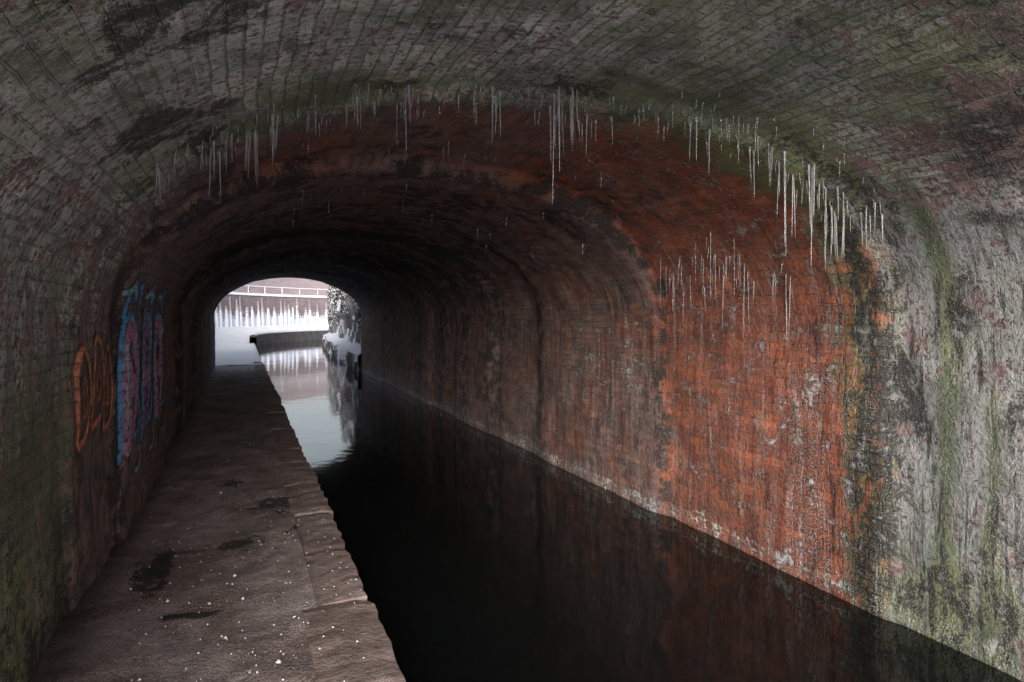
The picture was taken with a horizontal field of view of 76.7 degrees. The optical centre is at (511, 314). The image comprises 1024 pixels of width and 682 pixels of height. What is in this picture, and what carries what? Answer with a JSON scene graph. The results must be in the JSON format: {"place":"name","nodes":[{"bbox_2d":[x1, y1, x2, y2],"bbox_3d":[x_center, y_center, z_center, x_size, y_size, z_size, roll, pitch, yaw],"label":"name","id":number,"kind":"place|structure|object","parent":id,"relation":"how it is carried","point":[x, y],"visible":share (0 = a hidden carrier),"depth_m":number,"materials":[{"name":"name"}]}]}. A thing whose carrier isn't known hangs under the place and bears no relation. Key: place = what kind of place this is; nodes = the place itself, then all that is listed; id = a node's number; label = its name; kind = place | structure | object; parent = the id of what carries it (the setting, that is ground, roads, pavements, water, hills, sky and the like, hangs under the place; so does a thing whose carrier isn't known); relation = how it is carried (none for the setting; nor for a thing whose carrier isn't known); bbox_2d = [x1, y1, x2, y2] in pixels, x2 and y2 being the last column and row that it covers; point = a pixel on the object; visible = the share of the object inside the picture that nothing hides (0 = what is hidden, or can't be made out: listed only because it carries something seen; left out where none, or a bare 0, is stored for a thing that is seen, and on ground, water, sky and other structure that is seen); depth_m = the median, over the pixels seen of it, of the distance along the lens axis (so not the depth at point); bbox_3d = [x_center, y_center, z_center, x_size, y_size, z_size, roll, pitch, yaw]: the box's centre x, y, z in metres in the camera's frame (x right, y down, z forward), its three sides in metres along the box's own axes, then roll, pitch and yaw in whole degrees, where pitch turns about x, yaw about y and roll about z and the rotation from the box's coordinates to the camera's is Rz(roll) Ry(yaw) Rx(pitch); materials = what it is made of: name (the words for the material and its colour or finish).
{"place":"outdoors","nodes":[
{"label":"outdoors","id":0,"kind":"place"},
{"bbox_2d":[27,363,318,681],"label":"towpath","id":1,"kind":"structure","parent":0,"point":[105,626],"depth_m":4.30,"materials":[{"name":"grey concrete"}]},
{"bbox_2d":[129,455,363,681],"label":"ice fragments","id":2,"kind":"object","parent":1,"relation":"on","point":[225,637],"visible":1,"depth_m":3.89,"materials":[{"name":"white ice"}]},
{"bbox_2d":[215,324,328,365],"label":"snowy towpath","id":3,"kind":"structure","parent":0,"point":[233,346],"depth_m":40.32,"materials":[{"name":"white snow"}]},
{"bbox_2d":[249,329,328,347],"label":"stone wall","id":4,"kind":"structure","parent":3,"relation":"on","point":[266,337],"depth_m":50.03,"materials":[{"name":"grey stone"}]},
{"bbox_2d":[257,339,1022,681],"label":"canal water","id":5,"kind":"structure","parent":0,"point":[477,555],"depth_m":5.21,"materials":[{"name":"black liquid"}]},
{"bbox_3d":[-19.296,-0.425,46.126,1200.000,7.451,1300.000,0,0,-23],"label":"snowy ground","id":6,"kind":"structure","parent":0,"visible":0},
{"bbox_2d":[214,292,330,325],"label":"retaining wall","id":7,"kind":"structure","parent":6,"relation":"on","point":[270,301],"depth_m":56.64,"materials":[{"name":"brick"}]},
{"bbox_2d":[215,296,327,327],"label":"wall ribs","id":8,"kind":"object","parent":7,"relation":"attached to","point":[285,320],"depth_m":55.19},
{"bbox_2d":[232,285,327,295],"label":"railing","id":9,"kind":"object","parent":7,"relation":"on","point":[284,287],"visible":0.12,"depth_m":58.25,"materials":[{"name":"white metal"}]},
{"bbox_2d":[233,278,330,295],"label":"brick wall","id":10,"kind":"structure","parent":7,"relation":"on","point":[292,284],"depth_m":60.34,"materials":[{"name":"brick"}]},
{"bbox_2d":[214,277,363,372],"bbox_3d":[-7.783,-0.250,22.492,21.000,6.900,0.500,0,0,-23],"label":"tunnel portal","id":11,"kind":"object","parent":6,"relation":"on","point":[362,321],"visible":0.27,"depth_m":23.32,"materials":[{"name":"brick"}]},
{"bbox_2d":[322,288,360,371],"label":"rubble wall","id":12,"kind":"structure","parent":6,"relation":"on","point":[341,340],"depth_m":31.15,"materials":[{"name":"stone"}]},
{"bbox_2d":[326,285,360,327],"bbox_3d":[-9.781,-1.047,40.430,5.515,4.202,33.993,0,0,-6],"label":"ivy","id":13,"kind":"object","parent":12,"relation":"attached to","point":[334,296],"visible":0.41,"depth_m":37.89,"materials":[{"name":"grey plant"}]},
{"bbox_2d":[0,0,1023,681],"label":"canal tunnel","id":14,"kind":"structure","parent":6,"relation":"on","point":[854,434],"depth_m":4.28,"materials":[{"name":"brick"}]},
{"bbox_2d":[73,278,167,472],"bbox_3d":[-3.313,0.515,5.870,0.248,1.970,5.391,0,0,-22],"label":"graffiti","id":15,"kind":"object","parent":14,"relation":"attached to","point":[122,364],"visible":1,"depth_m":5.11,"materials":[{"name":"paint"}]},
{"bbox_2d":[156,75,882,332],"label":"icicles","id":16,"kind":"object","parent":14,"relation":"hanging from","point":[273,133],"visible":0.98,"depth_m":4.23,"materials":[{"name":"white"}]},
{"bbox_3d":[2.756,2.650,-6.977,1.700,1.300,65.000,0,0,-23],"label":"canal edge wall","id":17,"kind":"object","parent":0,"visible":0},
{"bbox_2d":[253,362,405,681],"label":"coping edge","id":18,"kind":"object","parent":17,"relation":"on","point":[339,655],"visible":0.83,"depth_m":4.15,"materials":[{"name":"stone"}]}
]}

